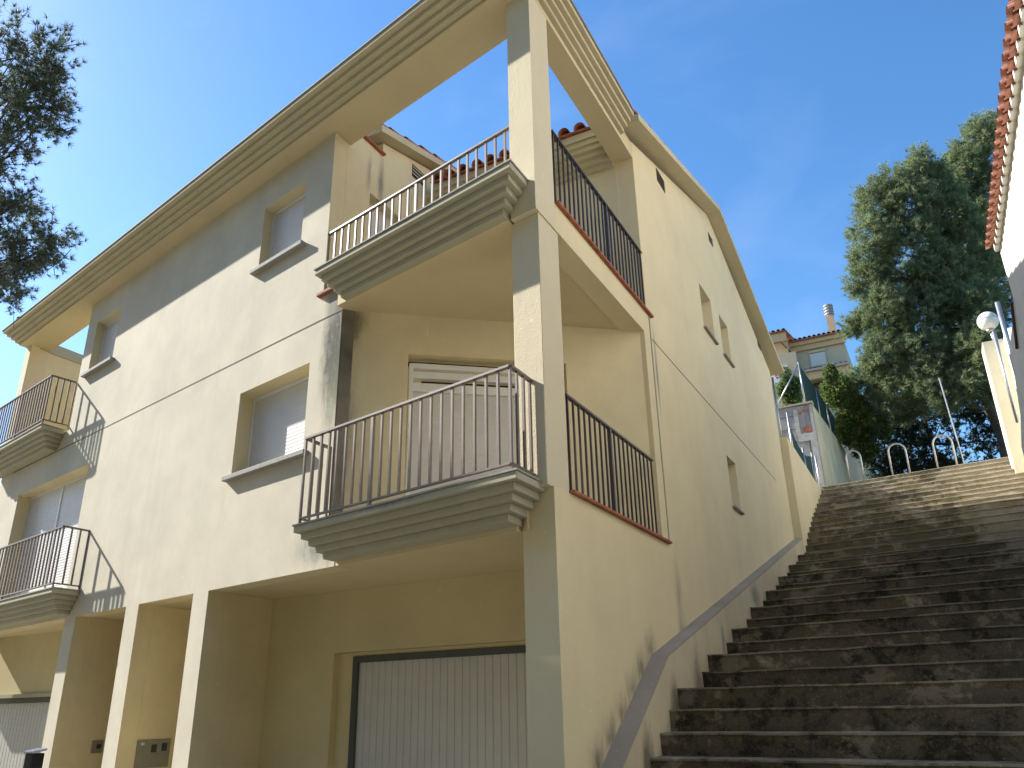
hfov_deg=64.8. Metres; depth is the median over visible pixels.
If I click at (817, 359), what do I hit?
window
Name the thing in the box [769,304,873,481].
hillside house
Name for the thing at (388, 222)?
terrace door
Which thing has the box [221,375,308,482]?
window
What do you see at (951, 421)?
marker pole
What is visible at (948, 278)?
pine tree
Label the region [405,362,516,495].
balcony door
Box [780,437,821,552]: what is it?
garden wall
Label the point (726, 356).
window sill
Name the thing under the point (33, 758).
entry post
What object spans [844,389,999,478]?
pine tree
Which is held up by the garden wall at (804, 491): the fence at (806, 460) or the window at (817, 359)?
the fence at (806, 460)
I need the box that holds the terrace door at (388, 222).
[367,202,393,238]
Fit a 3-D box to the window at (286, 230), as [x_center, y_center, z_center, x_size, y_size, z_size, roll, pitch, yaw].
[-3.060,-2.091,10.952,1.222,1.068,0.307,-19,-28,37]
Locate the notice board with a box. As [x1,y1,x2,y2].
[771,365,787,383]
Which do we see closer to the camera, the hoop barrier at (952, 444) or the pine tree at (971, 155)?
the hoop barrier at (952, 444)
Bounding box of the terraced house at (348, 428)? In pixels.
[0,0,793,767]
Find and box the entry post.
[23,748,46,767]
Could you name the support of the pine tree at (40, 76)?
on the ground
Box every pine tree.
[0,0,90,327]
[833,139,1009,457]
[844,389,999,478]
[940,107,1013,338]
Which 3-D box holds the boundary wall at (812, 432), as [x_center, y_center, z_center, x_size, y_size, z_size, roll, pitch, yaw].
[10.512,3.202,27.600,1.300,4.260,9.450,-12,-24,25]
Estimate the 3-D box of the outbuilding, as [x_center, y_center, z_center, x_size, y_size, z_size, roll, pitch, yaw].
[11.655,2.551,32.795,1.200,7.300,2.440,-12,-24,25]
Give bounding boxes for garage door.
[0,697,50,767]
[347,645,528,767]
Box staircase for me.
[650,457,1023,767]
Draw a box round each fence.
[771,377,821,490]
[775,362,838,440]
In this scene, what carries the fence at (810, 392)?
on the boundary wall at (812, 432)
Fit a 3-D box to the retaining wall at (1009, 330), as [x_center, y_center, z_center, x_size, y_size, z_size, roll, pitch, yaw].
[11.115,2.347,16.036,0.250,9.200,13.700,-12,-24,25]
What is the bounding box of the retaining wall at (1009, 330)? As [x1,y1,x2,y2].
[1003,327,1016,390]
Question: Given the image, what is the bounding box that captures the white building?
[985,0,1023,454]
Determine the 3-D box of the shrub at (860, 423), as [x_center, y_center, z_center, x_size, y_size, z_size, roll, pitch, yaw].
[12.795,1.232,30.121,1.752,3.068,5.176,-18,-28,36]
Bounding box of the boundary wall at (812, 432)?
[775,401,848,487]
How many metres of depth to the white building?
9.89 m
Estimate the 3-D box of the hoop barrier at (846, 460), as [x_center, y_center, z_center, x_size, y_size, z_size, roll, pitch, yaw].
[9.779,2.439,22.992,0.433,1.166,0.074,-12,-24,25]
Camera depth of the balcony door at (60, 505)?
13.92 m
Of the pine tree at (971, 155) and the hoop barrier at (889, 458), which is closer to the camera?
the hoop barrier at (889, 458)
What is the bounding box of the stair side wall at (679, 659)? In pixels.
[601,538,804,767]
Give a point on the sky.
(775, 108)
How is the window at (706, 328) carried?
in the terraced house at (348, 428)
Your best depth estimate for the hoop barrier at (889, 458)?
22.57 m
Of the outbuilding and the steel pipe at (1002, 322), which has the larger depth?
the outbuilding
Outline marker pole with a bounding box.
[938,378,964,463]
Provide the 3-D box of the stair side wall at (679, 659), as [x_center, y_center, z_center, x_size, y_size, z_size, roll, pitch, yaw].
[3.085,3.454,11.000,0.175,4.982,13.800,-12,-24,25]
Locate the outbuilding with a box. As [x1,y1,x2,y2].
[770,351,805,406]
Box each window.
[81,316,119,377]
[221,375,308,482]
[250,193,305,276]
[703,325,718,344]
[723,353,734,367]
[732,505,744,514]
[808,348,827,367]
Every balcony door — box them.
[10,473,86,596]
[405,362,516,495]
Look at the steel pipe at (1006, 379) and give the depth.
17.05 m
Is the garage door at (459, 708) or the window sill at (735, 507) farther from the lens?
the window sill at (735, 507)
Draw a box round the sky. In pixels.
[0,0,1012,483]
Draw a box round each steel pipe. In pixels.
[992,331,1019,422]
[995,301,1013,372]
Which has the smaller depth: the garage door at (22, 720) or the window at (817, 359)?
the garage door at (22, 720)
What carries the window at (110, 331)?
in the terraced house at (348, 428)
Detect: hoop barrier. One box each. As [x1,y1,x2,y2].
[845,450,865,481]
[887,443,910,474]
[932,434,957,467]
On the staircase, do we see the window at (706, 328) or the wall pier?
the wall pier
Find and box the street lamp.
[976,312,998,340]
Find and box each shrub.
[775,365,802,405]
[818,362,895,460]
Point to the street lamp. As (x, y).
(987, 322)
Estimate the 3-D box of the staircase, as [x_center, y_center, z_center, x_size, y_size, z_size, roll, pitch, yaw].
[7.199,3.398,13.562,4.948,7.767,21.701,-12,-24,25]
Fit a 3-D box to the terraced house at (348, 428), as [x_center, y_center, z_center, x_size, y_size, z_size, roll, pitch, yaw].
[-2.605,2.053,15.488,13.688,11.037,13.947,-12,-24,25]

